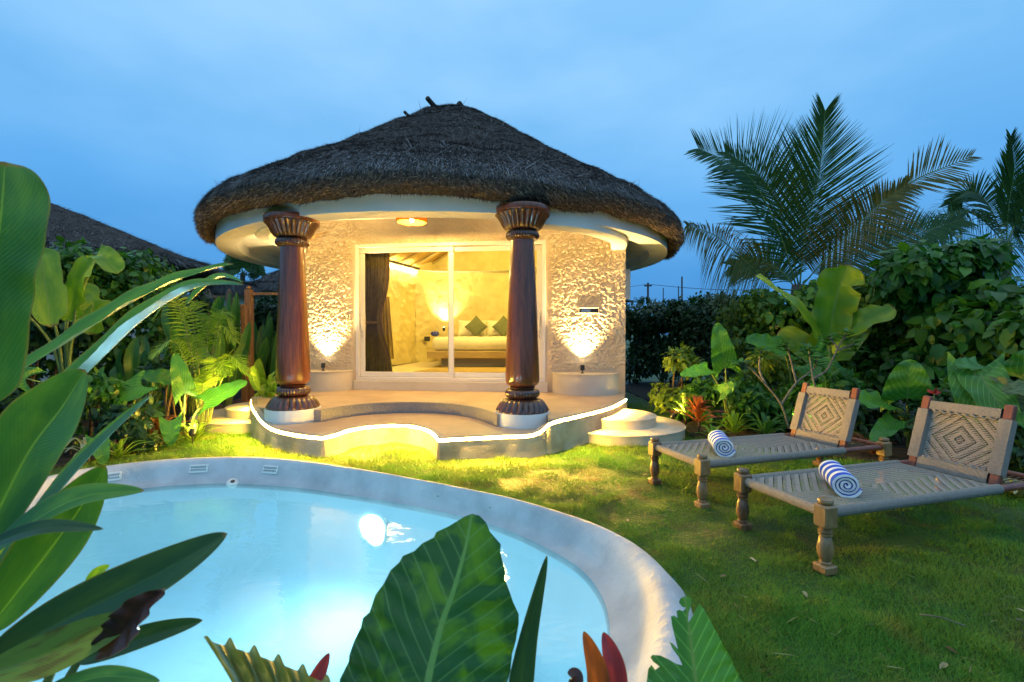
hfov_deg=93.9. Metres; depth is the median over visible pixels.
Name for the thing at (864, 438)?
strap plant
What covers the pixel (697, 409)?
cordyline
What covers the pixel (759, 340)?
elephant ear plant
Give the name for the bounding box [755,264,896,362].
banana plant
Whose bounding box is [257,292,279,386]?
hedge shrub
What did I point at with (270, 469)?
pool grille
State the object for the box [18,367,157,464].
elephant ear plant
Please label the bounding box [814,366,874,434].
shrub
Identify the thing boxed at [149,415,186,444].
cordyline
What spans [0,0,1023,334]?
sky
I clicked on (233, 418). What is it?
garden steps
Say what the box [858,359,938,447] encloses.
elephant ear plant
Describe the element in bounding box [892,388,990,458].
shrub
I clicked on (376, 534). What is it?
pool lamp
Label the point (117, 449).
strap plant
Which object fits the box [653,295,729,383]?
hedge shrub
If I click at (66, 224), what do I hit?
thatched hut
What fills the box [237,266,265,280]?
tree
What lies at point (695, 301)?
tree
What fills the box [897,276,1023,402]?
leafy shrub
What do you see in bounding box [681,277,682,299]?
utility pole
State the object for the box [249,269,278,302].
thatched hut
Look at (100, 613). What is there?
heliconia plant
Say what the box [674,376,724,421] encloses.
shrub
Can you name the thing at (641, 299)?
tree
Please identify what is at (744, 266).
coconut palm
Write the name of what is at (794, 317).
leafy shrub
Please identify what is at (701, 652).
elephant ear plant
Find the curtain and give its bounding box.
[365,253,391,371]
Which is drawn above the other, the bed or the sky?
the sky
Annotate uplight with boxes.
[321,363,325,370]
[580,365,584,372]
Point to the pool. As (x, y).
(294, 568)
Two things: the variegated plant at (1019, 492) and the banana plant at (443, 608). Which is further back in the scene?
the variegated plant at (1019, 492)
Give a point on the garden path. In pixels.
(236, 401)
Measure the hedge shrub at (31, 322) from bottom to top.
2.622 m
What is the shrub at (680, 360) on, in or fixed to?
on the planting soil at (641, 389)
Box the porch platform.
[250,389,626,459]
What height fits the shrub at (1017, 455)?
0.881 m
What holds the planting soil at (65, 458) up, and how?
on the ground at (900, 541)
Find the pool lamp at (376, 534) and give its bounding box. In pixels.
[365,519,388,548]
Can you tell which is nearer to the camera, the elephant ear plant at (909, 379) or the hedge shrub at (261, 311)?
the elephant ear plant at (909, 379)
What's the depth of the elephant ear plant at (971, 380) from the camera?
4.67 m
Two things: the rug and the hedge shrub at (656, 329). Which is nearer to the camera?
the rug
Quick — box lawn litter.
[185,445,1023,676]
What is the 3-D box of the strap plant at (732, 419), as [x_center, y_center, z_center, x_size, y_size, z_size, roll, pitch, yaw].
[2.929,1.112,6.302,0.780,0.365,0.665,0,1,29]
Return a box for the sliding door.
[355,240,545,381]
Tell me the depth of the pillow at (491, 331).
12.08 m
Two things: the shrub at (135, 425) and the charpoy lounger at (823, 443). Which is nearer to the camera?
the charpoy lounger at (823, 443)
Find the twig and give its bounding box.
[920,614,965,626]
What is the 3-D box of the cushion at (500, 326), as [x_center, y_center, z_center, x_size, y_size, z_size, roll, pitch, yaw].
[-0.211,-0.353,11.896,0.594,0.582,0.204,0,1,0]
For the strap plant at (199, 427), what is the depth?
5.95 m
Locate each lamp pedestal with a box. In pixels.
[306,370,353,390]
[552,372,618,395]
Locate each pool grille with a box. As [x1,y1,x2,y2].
[108,471,121,480]
[189,464,208,472]
[262,465,278,473]
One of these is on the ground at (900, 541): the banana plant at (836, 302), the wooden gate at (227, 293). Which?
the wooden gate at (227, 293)
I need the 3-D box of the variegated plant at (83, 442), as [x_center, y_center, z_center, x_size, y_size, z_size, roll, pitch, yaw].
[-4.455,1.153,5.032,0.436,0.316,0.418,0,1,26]
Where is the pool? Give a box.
[0,457,692,681]
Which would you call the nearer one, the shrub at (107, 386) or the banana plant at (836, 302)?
the shrub at (107, 386)
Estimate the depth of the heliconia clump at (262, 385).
7.38 m
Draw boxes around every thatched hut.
[33,203,233,383]
[189,275,261,331]
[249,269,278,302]
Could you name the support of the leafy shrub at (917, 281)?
on the planting soil at (641, 389)
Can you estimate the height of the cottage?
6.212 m
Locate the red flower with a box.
[927,387,940,449]
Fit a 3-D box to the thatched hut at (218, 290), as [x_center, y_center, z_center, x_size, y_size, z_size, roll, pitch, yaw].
[-10.454,-0.717,17.500,2.574,3.724,2.546,0,1,0]
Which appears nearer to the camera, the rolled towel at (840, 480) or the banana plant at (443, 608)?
the banana plant at (443, 608)
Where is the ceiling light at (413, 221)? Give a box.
[396,218,426,225]
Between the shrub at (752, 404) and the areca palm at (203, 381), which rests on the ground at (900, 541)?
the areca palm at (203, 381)
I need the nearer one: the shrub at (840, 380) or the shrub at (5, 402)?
the shrub at (5, 402)
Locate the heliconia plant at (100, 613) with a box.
[0,161,243,681]
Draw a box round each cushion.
[465,315,487,335]
[492,315,506,335]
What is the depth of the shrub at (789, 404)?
6.37 m
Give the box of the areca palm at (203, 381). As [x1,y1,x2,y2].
[145,293,256,431]
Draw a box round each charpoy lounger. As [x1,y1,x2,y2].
[648,382,891,509]
[733,396,1023,575]
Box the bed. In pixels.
[427,336,506,366]
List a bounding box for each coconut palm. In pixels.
[221,255,265,280]
[682,93,981,343]
[887,127,1023,286]
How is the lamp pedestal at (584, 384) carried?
on the porch platform
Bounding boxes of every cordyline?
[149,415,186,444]
[310,653,329,680]
[567,631,627,681]
[674,396,727,433]
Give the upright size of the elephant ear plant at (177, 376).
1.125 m
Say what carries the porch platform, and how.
on the ground at (900, 541)
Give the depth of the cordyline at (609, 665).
0.88 m
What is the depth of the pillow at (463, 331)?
12.08 m
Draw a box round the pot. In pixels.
[431,331,438,335]
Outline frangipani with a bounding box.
[727,327,867,428]
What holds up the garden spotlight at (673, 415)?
on the ground at (900, 541)
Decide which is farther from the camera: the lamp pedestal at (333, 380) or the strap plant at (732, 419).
the lamp pedestal at (333, 380)
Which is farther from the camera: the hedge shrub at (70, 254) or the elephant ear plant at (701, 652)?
the hedge shrub at (70, 254)
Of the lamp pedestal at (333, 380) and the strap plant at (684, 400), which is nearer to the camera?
the strap plant at (684, 400)
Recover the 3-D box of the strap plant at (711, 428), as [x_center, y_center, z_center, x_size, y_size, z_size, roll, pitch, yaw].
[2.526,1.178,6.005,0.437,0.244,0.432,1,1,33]
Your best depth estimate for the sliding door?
8.23 m
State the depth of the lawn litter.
2.32 m
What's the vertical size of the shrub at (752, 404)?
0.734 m
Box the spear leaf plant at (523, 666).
[509,556,547,681]
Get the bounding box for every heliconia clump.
[109,335,171,420]
[151,302,213,415]
[210,292,250,407]
[249,358,277,396]
[254,311,276,379]
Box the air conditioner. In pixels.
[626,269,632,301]
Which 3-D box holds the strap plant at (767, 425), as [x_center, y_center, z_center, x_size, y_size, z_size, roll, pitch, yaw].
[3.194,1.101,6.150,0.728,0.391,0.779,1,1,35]
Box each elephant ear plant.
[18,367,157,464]
[141,353,246,444]
[647,596,742,681]
[680,323,739,429]
[745,333,864,387]
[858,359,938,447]
[947,350,1023,463]
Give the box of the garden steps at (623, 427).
[588,409,685,445]
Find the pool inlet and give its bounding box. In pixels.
[226,478,238,488]
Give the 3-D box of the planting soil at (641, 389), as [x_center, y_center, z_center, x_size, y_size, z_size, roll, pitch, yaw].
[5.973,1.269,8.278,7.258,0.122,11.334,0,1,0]
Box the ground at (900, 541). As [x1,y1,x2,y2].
[14,335,1023,681]
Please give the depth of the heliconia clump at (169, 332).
7.63 m
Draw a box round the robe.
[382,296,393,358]
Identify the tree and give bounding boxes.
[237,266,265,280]
[633,296,644,344]
[677,294,710,311]
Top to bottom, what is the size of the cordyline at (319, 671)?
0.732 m
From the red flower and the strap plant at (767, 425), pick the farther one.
the strap plant at (767, 425)
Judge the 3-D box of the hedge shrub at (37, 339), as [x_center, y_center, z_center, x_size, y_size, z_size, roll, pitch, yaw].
[-7.101,-0.048,6.930,2.143,2.664,1.595,0,1,0]
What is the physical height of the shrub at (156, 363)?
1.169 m
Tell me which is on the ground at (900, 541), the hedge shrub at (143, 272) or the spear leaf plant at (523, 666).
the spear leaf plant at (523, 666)
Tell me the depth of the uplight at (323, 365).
8.28 m
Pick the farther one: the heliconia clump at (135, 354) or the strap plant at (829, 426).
the heliconia clump at (135, 354)
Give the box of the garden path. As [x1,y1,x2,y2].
[187,398,240,422]
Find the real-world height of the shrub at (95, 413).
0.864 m
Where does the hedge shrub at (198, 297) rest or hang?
on the planting soil at (65, 458)
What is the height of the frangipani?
1.288 m
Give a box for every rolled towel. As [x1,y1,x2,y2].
[708,430,735,457]
[818,460,861,497]
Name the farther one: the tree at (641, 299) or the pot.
the tree at (641, 299)
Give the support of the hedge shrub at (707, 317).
on the planting soil at (641, 389)
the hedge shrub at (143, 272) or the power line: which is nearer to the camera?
the hedge shrub at (143, 272)
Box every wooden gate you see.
[205,289,232,387]
[241,285,277,402]
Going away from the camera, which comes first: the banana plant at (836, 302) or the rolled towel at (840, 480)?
the rolled towel at (840, 480)
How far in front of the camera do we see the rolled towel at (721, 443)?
3.96 m
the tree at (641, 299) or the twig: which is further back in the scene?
the tree at (641, 299)
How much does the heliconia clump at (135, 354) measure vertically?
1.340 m
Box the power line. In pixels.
[630,284,723,289]
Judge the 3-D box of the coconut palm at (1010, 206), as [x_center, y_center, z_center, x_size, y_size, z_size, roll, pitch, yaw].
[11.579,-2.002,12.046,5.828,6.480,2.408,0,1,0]
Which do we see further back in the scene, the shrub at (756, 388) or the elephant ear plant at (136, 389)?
the shrub at (756, 388)
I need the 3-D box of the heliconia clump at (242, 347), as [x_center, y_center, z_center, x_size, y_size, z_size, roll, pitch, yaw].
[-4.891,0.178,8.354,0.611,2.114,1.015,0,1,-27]
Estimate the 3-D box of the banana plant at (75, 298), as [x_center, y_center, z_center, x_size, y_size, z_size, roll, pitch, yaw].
[-5.123,0.081,5.585,1.172,2.436,0.980,1,1,31]
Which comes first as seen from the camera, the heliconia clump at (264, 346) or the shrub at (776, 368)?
the shrub at (776, 368)
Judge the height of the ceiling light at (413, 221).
0.352 m
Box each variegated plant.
[65,437,112,461]
[973,478,1023,496]
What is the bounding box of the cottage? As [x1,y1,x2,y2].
[193,96,685,414]
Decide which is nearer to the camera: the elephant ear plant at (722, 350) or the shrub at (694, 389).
the elephant ear plant at (722, 350)
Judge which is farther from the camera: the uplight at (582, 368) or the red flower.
the uplight at (582, 368)
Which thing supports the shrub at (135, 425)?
on the planting soil at (65, 458)
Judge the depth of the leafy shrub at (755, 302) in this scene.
8.64 m
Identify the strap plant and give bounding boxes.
[98,437,154,457]
[128,434,169,450]
[178,419,220,441]
[659,392,716,424]
[694,425,729,435]
[707,411,761,434]
[730,412,789,434]
[806,421,858,432]
[850,433,907,455]
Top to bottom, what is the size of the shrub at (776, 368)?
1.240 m
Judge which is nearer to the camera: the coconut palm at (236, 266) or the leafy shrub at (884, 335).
the leafy shrub at (884, 335)
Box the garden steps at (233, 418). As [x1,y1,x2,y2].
[190,402,250,433]
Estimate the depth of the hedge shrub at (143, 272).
7.93 m
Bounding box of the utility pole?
[644,283,651,296]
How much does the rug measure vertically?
0.012 m
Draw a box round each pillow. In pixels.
[458,320,485,335]
[486,320,506,335]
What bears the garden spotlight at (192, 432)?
on the ground at (900, 541)
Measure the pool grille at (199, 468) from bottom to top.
0.075 m
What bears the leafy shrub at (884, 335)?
on the planting soil at (641, 389)
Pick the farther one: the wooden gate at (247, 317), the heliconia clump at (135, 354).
the wooden gate at (247, 317)
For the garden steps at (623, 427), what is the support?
on the ground at (900, 541)
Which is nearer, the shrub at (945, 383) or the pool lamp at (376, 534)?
the pool lamp at (376, 534)
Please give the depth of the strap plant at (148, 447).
5.51 m
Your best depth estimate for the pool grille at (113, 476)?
4.53 m
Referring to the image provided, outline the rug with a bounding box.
[414,367,505,372]
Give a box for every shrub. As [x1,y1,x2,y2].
[0,314,34,406]
[0,391,24,413]
[7,263,100,421]
[28,236,148,413]
[53,247,182,411]
[61,387,106,454]
[72,366,129,447]
[89,394,165,453]
[134,352,205,428]
[145,287,214,406]
[239,297,276,337]
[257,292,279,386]
[625,296,702,385]
[625,301,668,383]
[648,342,704,418]
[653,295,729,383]
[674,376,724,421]
[675,289,754,383]
[695,375,775,425]
[713,286,808,387]
[720,386,785,431]
[731,347,818,409]
[750,277,877,404]
[766,375,826,431]
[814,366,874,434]
[817,387,911,444]
[851,271,913,405]
[858,232,1023,414]
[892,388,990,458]
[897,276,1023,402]
[909,377,982,446]
[971,421,1023,472]
[982,298,1023,354]
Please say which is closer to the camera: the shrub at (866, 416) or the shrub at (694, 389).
the shrub at (866, 416)
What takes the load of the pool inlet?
attached to the pool
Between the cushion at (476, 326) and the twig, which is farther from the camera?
the cushion at (476, 326)
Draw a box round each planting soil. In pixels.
[54,388,257,467]
[625,380,1013,483]
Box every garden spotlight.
[189,428,195,443]
[670,412,676,418]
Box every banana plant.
[30,244,124,372]
[204,514,518,681]
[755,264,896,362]
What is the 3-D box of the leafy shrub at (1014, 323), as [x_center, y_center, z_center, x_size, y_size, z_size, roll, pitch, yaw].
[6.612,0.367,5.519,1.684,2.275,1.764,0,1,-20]

